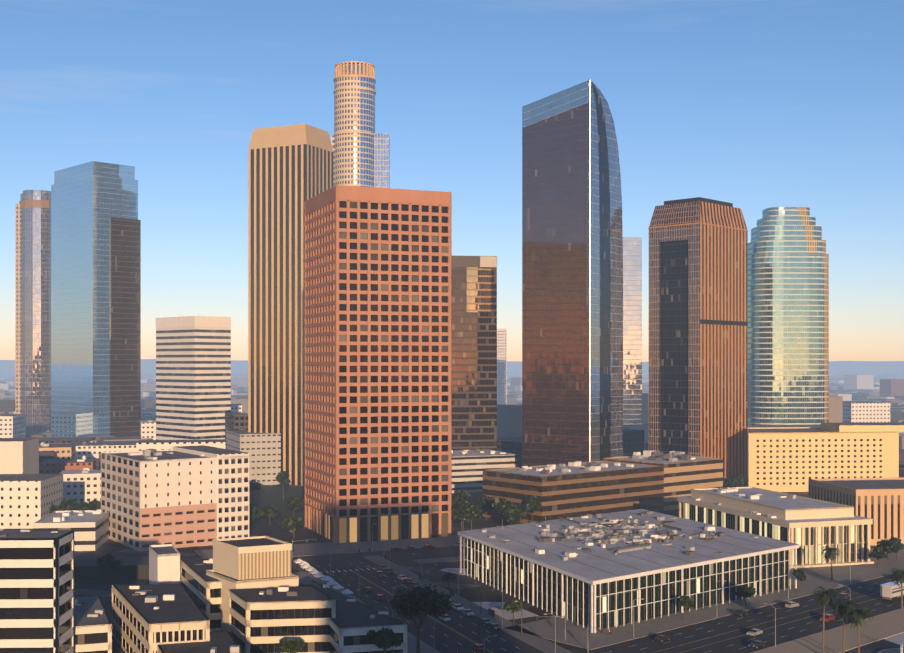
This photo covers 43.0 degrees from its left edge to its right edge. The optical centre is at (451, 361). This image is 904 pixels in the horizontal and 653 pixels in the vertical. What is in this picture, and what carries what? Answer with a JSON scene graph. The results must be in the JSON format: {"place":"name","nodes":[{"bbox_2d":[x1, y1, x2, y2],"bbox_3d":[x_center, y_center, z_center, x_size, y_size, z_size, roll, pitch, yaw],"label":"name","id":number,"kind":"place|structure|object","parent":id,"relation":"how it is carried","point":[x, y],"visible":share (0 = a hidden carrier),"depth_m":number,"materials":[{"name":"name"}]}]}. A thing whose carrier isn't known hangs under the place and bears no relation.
{"place":"outdoors","nodes":[
{"label":"outdoors","id":0,"kind":"place"},
{"bbox_2d":[0,365,903,652],"bbox_3d":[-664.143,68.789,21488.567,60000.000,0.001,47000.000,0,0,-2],"label":"ground","id":1,"kind":"structure","parent":0,"point":[480,593],"depth_m":383.82,"materials":[{"name":"grey concrete"}]},
{"bbox_2d":[15,190,50,431],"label":"tower","id":2,"kind":"structure","parent":1,"relation":"on","point":[33,305],"depth_m":1009.61,"materials":[{"name":"beige glass"}]},
{"bbox_2d":[0,438,148,652],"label":"blocks","id":3,"kind":"structure","parent":1,"relation":"on","point":[43,609],"depth_m":260.49,"materials":[{"name":"beige concrete"}]},
{"bbox_2d":[49,498,100,513],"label":"treeline","id":4,"kind":"object","parent":1,"relation":"on","point":[67,505],"visible":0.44,"depth_m":491.80,"materials":[{"name":"green plant"}]},
{"bbox_2d":[51,161,140,436],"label":"tower","id":5,"kind":"structure","parent":1,"relation":"on","point":[95,306],"depth_m":866.93,"materials":[{"name":"blue glass"}]},
{"bbox_2d":[101,445,248,551],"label":"block","id":6,"kind":"structure","parent":1,"relation":"on","point":[184,496],"depth_m":428.89,"materials":[{"name":"white paint"}]},
{"bbox_2d":[136,439,225,450],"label":"block","id":7,"kind":"structure","parent":1,"relation":"on","point":[141,445],"depth_m":518.59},
{"bbox_2d":[156,316,230,439],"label":"tower","id":8,"kind":"structure","parent":1,"relation":"on","point":[193,377],"depth_m":776.22,"materials":[{"name":"white paint"}]},
{"bbox_2d":[112,536,406,652],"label":"office","id":9,"kind":"structure","parent":1,"relation":"on","point":[245,595],"depth_m":270.64,"materials":[{"name":"beige concrete"}]},
{"bbox_2d":[249,471,303,537],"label":"trees","id":10,"kind":"object","parent":1,"relation":"on","point":[289,524],"visible":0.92,"depth_m":481.86,"materials":[{"name":"green plant"}]},
{"bbox_2d":[248,124,333,485],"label":"tower","id":11,"kind":"structure","parent":1,"relation":"on","point":[290,169],"depth_m":644.88,"materials":[{"name":"beige concrete"}]},
{"bbox_2d":[278,639,304,652],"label":"tree","id":12,"kind":"object","parent":1,"relation":"on","point":[290,646],"visible":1,"depth_m":258.54,"materials":[{"name":"green plant"}]},
{"bbox_2d":[298,561,309,569],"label":"canopy","id":13,"kind":"object","parent":1,"relation":"on","point":[303,563],"visible":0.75,"depth_m":377.07,"materials":[{"name":"fabric"}]},
{"bbox_2d":[330,550,339,580],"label":"street light","id":14,"kind":"object","parent":1,"relation":"on","point":[330,563],"visible":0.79,"depth_m":356.14,"materials":[{"name":"metal"}]},
{"bbox_2d":[331,61,389,187],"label":"tower","id":15,"kind":"structure","parent":1,"relation":"on","point":[361,148],"depth_m":780.74,"materials":[{"name":"beige glass"}]},
{"bbox_2d":[358,548,385,558],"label":"traffic signal","id":16,"kind":"object","parent":1,"relation":"on","point":[373,548],"visible":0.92,"depth_m":384.44,"materials":[{"name":"metal"}]},
{"bbox_2d":[304,185,451,542],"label":"tower","id":17,"kind":"structure","parent":1,"relation":"on","point":[378,357],"depth_m":444.01,"materials":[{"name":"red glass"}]},
{"bbox_2d":[367,627,402,652],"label":"tree","id":18,"kind":"object","parent":1,"relation":"on","point":[386,638],"visible":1,"depth_m":259.07,"materials":[{"name":"green plant"}]},
{"bbox_2d":[390,584,451,652],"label":"tree","id":19,"kind":"object","parent":1,"relation":"on","point":[425,601],"visible":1,"depth_m":265.41,"materials":[{"name":"green plant"}]},
{"bbox_2d":[96,475,747,571],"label":"trees","id":20,"kind":"object","parent":1,"relation":"on","point":[107,561],"visible":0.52,"depth_m":364.10,"materials":[{"name":"green plant"}]},
{"bbox_2d":[0,401,889,503],"bbox_3d":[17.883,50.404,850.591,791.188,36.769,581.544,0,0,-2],"label":"blocks","id":21,"kind":"structure","parent":1,"relation":"on","point":[81,480],"depth_m":642.01,"materials":[{"name":"white paint"}]},
{"bbox_2d":[441,572,455,588],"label":"tree","id":22,"kind":"object","parent":1,"relation":"on","point":[448,577],"visible":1,"depth_m":346.02,"materials":[{"name":"green plant"}]},
{"bbox_2d":[0,368,903,476],"bbox_3d":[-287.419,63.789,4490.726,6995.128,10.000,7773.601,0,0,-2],"label":"buildings","id":23,"kind":"structure","parent":1,"relation":"on","point":[838,388],"depth_m":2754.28,"materials":[{"name":"grey concrete"}]},
{"bbox_2d":[448,570,458,603],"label":"street light","id":24,"kind":"object","parent":1,"relation":"on","point":[458,585],"visible":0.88,"depth_m":323.49,"materials":[{"name":"metal"}]},
{"bbox_2d":[452,256,496,450],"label":"tower","id":25,"kind":"structure","parent":1,"relation":"on","point":[474,352],"depth_m":652.18,"materials":[{"name":"brown glass"}]},
{"bbox_2d":[491,590,502,627],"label":"street light","id":26,"kind":"object","parent":1,"relation":"on","point":[502,608],"visible":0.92,"depth_m":295.64,"materials":[{"name":"metal"}]},
{"bbox_2d":[452,490,541,530],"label":"treeline","id":27,"kind":"object","parent":1,"relation":"on","point":[467,510],"visible":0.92,"depth_m":474.42,"materials":[{"name":"green plant"}]},
{"bbox_2d":[497,329,506,404],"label":"tower","id":28,"kind":"structure","parent":1,"relation":"on","point":[501,366],"depth_m":1501.64,"materials":[{"name":"grey concrete"}]},
{"bbox_2d":[504,599,521,620],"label":"tree","id":29,"kind":"object","parent":1,"relation":"on","point":[513,605],"visible":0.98,"depth_m":303.17,"materials":[{"name":"green plant"}]},
{"bbox_2d":[515,601,521,634],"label":"street light","id":30,"kind":"object","parent":1,"relation":"on","point":[521,616],"visible":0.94,"depth_m":288.86,"materials":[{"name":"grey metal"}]},
{"bbox_2d":[194,535,903,652],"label":"pavement sidewalks","id":31,"kind":"structure","parent":1,"relation":"on","point":[538,634],"depth_m":310.61,"materials":[{"name":"grey concrete"}]},
{"bbox_2d":[300,564,309,573],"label":"canopy","id":32,"kind":"object","parent":31,"relation":"on","point":[304,566],"visible":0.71,"depth_m":371.76,"materials":[{"name":"fabric"}]},
{"bbox_2d":[305,566,314,575],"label":"canopy","id":33,"kind":"object","parent":31,"relation":"on","point":[310,568],"visible":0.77,"depth_m":367.18,"materials":[{"name":"fabric"}]},
{"bbox_2d":[309,569,320,578],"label":"canopy","id":34,"kind":"object","parent":31,"relation":"on","point":[314,571],"visible":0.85,"depth_m":362.04,"materials":[{"name":"fabric"}]},
{"bbox_2d":[313,572,324,577],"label":"canopy","id":35,"kind":"object","parent":31,"relation":"on","point":[319,574],"visible":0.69,"depth_m":356.04,"materials":[{"name":"fabric"}]},
{"bbox_2d":[321,576,333,583],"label":"canopy","id":36,"kind":"object","parent":31,"relation":"on","point":[326,578],"visible":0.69,"depth_m":350.64,"materials":[{"name":"fabric"}]},
{"bbox_2d":[326,580,338,584],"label":"canopy","id":37,"kind":"object","parent":31,"relation":"on","point":[332,582],"visible":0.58,"depth_m":344.20,"materials":[{"name":"fabric"}]},
{"bbox_2d":[332,584,343,590],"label":"canopy","id":38,"kind":"object","parent":31,"relation":"on","point":[337,586],"visible":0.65,"depth_m":337.74,"materials":[{"name":"fabric"}]},
{"bbox_2d":[341,589,353,598],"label":"canopy","id":39,"kind":"object","parent":31,"relation":"on","point":[347,591],"visible":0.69,"depth_m":330.40,"materials":[{"name":"fabric"}]},
{"bbox_2d":[419,572,504,617],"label":"plaza kiosks","id":40,"kind":"object","parent":31,"relation":"on","point":[491,612],"visible":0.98,"depth_m":334.23,"materials":[{"name":"metal"}]},
{"bbox_2d":[544,613,555,652],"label":"street light","id":41,"kind":"object","parent":1,"relation":"on","point":[555,632],"visible":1,"depth_m":267.79,"materials":[{"name":"metal"}]},
{"bbox_2d":[536,614,567,639],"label":"traffic signal","id":42,"kind":"object","parent":1,"relation":"on","point":[566,627],"visible":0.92,"depth_m":282.93,"materials":[{"name":"metal"}]},
{"bbox_2d":[522,80,622,465],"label":"tower","id":43,"kind":"structure","parent":1,"relation":"on","point":[572,320],"depth_m":583.07,"materials":[{"name":"blue glass"}]},
{"bbox_2d":[483,450,722,522],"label":"office building","id":44,"kind":"structure","parent":1,"relation":"on","point":[653,480],"depth_m":511.15,"materials":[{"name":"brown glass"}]},
{"bbox_2d":[458,509,798,632],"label":"office building","id":45,"kind":"structure","parent":1,"relation":"on","point":[603,571],"depth_m":333.16,"materials":[{"name":"grey glass"}]},
{"bbox_2d":[623,237,641,424],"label":"tower","id":46,"kind":"structure","parent":1,"relation":"on","point":[632,330],"depth_m":903.77,"materials":[{"name":"grey glass"}]},
{"bbox_2d":[633,598,643,637],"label":"street light","id":47,"kind":"object","parent":1,"relation":"on","point":[633,615],"visible":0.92,"depth_m":285.78,"materials":[{"name":"metal"}]},
{"bbox_2d":[677,595,694,619],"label":"tree","id":48,"kind":"object","parent":1,"relation":"on","point":[684,601],"visible":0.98,"depth_m":303.85,"materials":[{"name":"green plant"}]},
{"bbox_2d":[648,197,747,486],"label":"tower","id":49,"kind":"structure","parent":1,"relation":"on","point":[698,326],"depth_m":628.00,"materials":[{"name":"brown stone"}]},
{"bbox_2d":[734,585,755,605],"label":"tree","id":50,"kind":"object","parent":1,"relation":"on","point":[744,591],"visible":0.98,"depth_m":322.14,"materials":[{"name":"green plant"}]},
{"bbox_2d":[764,603,775,646],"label":"street light","id":51,"kind":"object","parent":1,"relation":"on","point":[775,624],"visible":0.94,"depth_m":276.28,"materials":[{"name":"metal"}]},
{"bbox_2d":[677,487,873,567],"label":"colonnade block","id":52,"kind":"structure","parent":1,"relation":"on","point":[812,527],"depth_m":393.99,"materials":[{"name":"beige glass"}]},
{"bbox_2d":[748,207,828,424],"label":"tower","id":53,"kind":"structure","parent":1,"relation":"on","point":[788,320],"depth_m":831.58,"materials":[{"name":"teal glass"}]},
{"bbox_2d":[788,565,797,598],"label":"street light","id":54,"kind":"object","parent":1,"relation":"on","point":[788,580],"visible":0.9,"depth_m":332.41,"materials":[{"name":"metal"}]},
{"bbox_2d":[791,569,806,591],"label":"tree","id":55,"kind":"object","parent":1,"relation":"on","point":[799,574],"visible":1,"depth_m":341.49,"materials":[{"name":"green plant"}]},
{"bbox_2d":[810,586,839,652],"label":"palm","id":56,"kind":"object","parent":1,"relation":"on","point":[824,598],"visible":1,"depth_m":267.81,"materials":[{"name":"green plant"}]},
{"bbox_2d":[747,422,903,491],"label":"yellow block","id":57,"kind":"structure","parent":1,"relation":"on","point":[787,459],"depth_m":608.54,"materials":[{"name":"yellow concrete"}]},
{"bbox_2d":[821,546,840,579],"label":"palm","id":58,"kind":"object","parent":1,"relation":"on","point":[829,553],"visible":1,"depth_m":359.84,"materials":[{"name":"green plant"}]},
{"bbox_2d":[831,599,859,652],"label":"palm","id":59,"kind":"object","parent":1,"relation":"on","point":[841,604],"visible":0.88,"depth_m":263.19,"materials":[{"name":"green plant"}]},
{"bbox_2d":[850,552,859,582],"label":"street light","id":60,"kind":"object","parent":1,"relation":"on","point":[850,567],"visible":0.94,"depth_m":355.74,"materials":[{"name":"metal"}]},
{"bbox_2d":[808,477,903,545],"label":"stone block","id":61,"kind":"structure","parent":1,"relation":"on","point":[879,502],"depth_m":431.11,"materials":[{"name":"beige stone"}]},
{"bbox_2d":[842,607,873,652],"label":"palm","id":62,"kind":"object","parent":1,"relation":"on","point":[856,617],"visible":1,"depth_m":258.71,"materials":[{"name":"green plant"}]},
{"bbox_2d":[868,547,888,568],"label":"tree","id":63,"kind":"object","parent":1,"relation":"on","point":[878,554],"visible":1,"depth_m":380.54,"materials":[{"name":"green plant"}]},
{"bbox_2d":[876,539,898,564],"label":"tree","id":64,"kind":"object","parent":1,"relation":"on","point":[886,545],"visible":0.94,"depth_m":386.40,"materials":[{"name":"green plant"}]},
{"bbox_2d":[888,568,903,608],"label":"palm","id":65,"kind":"object","parent":1,"relation":"on","point":[900,575],"visible":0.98,"depth_m":318.17,"materials":[{"name":"green plant"}]},
{"bbox_2d":[888,537,903,560],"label":"tree","id":66,"kind":"object","parent":1,"relation":"on","point":[895,540],"visible":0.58,"depth_m":393.86,"materials":[{"name":"green plant"}]},
{"bbox_2d":[0,359,903,364],"bbox_3d":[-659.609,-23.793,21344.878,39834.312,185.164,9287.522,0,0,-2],"label":"hills","id":67,"kind":"structure","parent":0,"point":[143,362],"depth_m":24611.20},
{"bbox_2d":[0,0,903,361],"label":"sky","id":68,"kind":"structure","parent":0,"point":[755,106],"materials":[{"name":"blue"}]},
{"bbox_2d":[180,497,903,652],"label":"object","id":69,"kind":"structure","parent":0,"point":[460,632],"depth_m":307.54,"materials":[{"name":"asphalt"}]},
{"bbox_2d":[292,539,316,558],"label":"traffic signal","id":70,"kind":"object","parent":69,"relation":"on","point":[295,541],"visible":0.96,"depth_m":400.63,"materials":[{"name":"metal"}]},
{"bbox_2d":[362,587,372,592],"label":"car","id":71,"kind":"object","parent":69,"relation":"on","point":[367,589],"visible":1,"depth_m":341.59,"materials":[{"name":"black"}]},
{"bbox_2d":[374,594,384,600],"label":"car","id":72,"kind":"object","parent":69,"relation":"on","point":[378,597],"visible":1,"depth_m":329.98,"materials":[{"name":"grey metal"}]},
{"bbox_2d":[375,571,384,576],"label":"car","id":73,"kind":"object","parent":69,"relation":"on","point":[379,573],"visible":1,"depth_m":366.76,"materials":[{"name":"grey metal"}]},
{"bbox_2d":[378,565,386,570],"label":"car","id":74,"kind":"object","parent":69,"relation":"on","point":[382,567],"visible":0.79,"depth_m":378.81,"materials":[{"name":"grey metal"}]},
{"bbox_2d":[385,568,393,573],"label":"car","id":75,"kind":"object","parent":69,"relation":"on","point":[388,570],"visible":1,"depth_m":372.67,"materials":[{"name":"grey metal"}]},
{"bbox_2d":[389,547,401,550],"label":"car","id":76,"kind":"object","parent":69,"relation":"on","point":[394,548],"visible":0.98,"depth_m":416.76,"materials":[{"name":"grey metal"}]},
{"bbox_2d":[397,575,405,580],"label":"car","id":77,"kind":"object","parent":69,"relation":"on","point":[401,577],"visible":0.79,"depth_m":361.25,"materials":[{"name":"white metal"}]},
{"bbox_2d":[403,578,412,583],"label":"car","id":78,"kind":"object","parent":69,"relation":"on","point":[408,580],"visible":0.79,"depth_m":355.55,"materials":[{"name":"black"}]},
{"bbox_2d":[406,546,418,549],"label":"car","id":79,"kind":"object","parent":69,"relation":"on","point":[410,547],"visible":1,"depth_m":419.09,"materials":[{"name":"grey metal"}]},
{"bbox_2d":[411,582,420,587],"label":"car","id":80,"kind":"object","parent":69,"relation":"on","point":[415,584],"visible":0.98,"depth_m":349.41,"materials":[{"name":"grey metal"}]},
{"bbox_2d":[422,544,434,548],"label":"car","id":81,"kind":"object","parent":69,"relation":"on","point":[427,546],"visible":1,"depth_m":421.52,"materials":[{"name":"grey metal"}]},
{"bbox_2d":[439,614,450,621],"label":"car","id":82,"kind":"object","parent":69,"relation":"on","point":[445,618],"visible":0.98,"depth_m":303.98,"materials":[{"name":"silver metal"}]},
{"bbox_2d":[452,604,463,610],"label":"car","id":83,"kind":"object","parent":69,"relation":"on","point":[458,607],"visible":0.88,"depth_m":317.55,"materials":[{"name":"white metal"}]},
{"bbox_2d":[455,542,466,546],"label":"car","id":84,"kind":"object","parent":69,"relation":"on","point":[458,544],"visible":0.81,"depth_m":426.54,"materials":[{"name":"silver metal"}]},
{"bbox_2d":[462,609,473,615],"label":"car","id":85,"kind":"object","parent":69,"relation":"on","point":[468,612],"visible":1,"depth_m":310.90,"materials":[{"name":"silver metal"}]},
{"bbox_2d":[472,644,485,651],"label":"car","id":86,"kind":"object","parent":69,"relation":"on","point":[478,647],"visible":0.96,"depth_m":272.39,"materials":[{"name":"grey"}]},
{"bbox_2d":[479,618,491,625],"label":"car","id":87,"kind":"object","parent":69,"relation":"on","point":[485,621],"visible":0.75,"depth_m":299.91,"materials":[{"name":"grey metal"}]},
{"bbox_2d":[488,623,501,630],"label":"car","id":88,"kind":"object","parent":69,"relation":"on","point":[494,626],"visible":1,"depth_m":294.17,"materials":[{"name":"black metal"}]},
{"bbox_2d":[587,624,610,651],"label":"traffic signal","id":89,"kind":"object","parent":69,"relation":"on","point":[588,638],"visible":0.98,"depth_m":271.87,"materials":[{"name":"metal"}]},
{"bbox_2d":[654,634,670,641],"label":"car","id":90,"kind":"object","parent":69,"relation":"on","point":[660,638],"visible":1,"depth_m":281.98,"materials":[{"name":"grey metal"}]},
{"bbox_2d":[734,609,748,615],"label":"car","id":91,"kind":"object","parent":69,"relation":"on","point":[739,612],"visible":1,"depth_m":310.65,"materials":[{"name":"grey"}]},
{"bbox_2d":[746,628,762,636],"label":"car","id":92,"kind":"object","parent":69,"relation":"on","point":[753,632],"visible":0.98,"depth_m":288.02,"materials":[{"name":"silver metal"}]},
{"bbox_2d":[748,640,764,648],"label":"car","id":93,"kind":"object","parent":69,"relation":"on","point":[756,644],"visible":1,"depth_m":276.04,"materials":[{"name":"grey metal"}]},
{"bbox_2d":[785,601,798,608],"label":"car","id":94,"kind":"object","parent":69,"relation":"on","point":[790,604],"visible":1,"depth_m":320.37,"materials":[{"name":"silver metal"}]},
{"bbox_2d":[820,613,834,621],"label":"car","id":95,"kind":"object","parent":69,"relation":"on","point":[828,617],"visible":1,"depth_m":304.03,"materials":[{"name":"red metal"}]},
{"bbox_2d":[838,593,850,599],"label":"car","id":96,"kind":"object","parent":69,"relation":"on","point":[844,596],"visible":0.85,"depth_m":332.35,"materials":[{"name":"grey metal"}]},
{"bbox_2d":[880,581,903,601],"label":"bus","id":97,"kind":"object","parent":69,"relation":"on","point":[891,591],"visible":0.96,"depth_m":329.28,"materials":[{"name":"white metal"}]},
{"bbox_2d":[878,645,903,652],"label":"fountain","id":98,"kind":"object","parent":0,"point":[896,650],"visible":1,"depth_m":270.07,"materials":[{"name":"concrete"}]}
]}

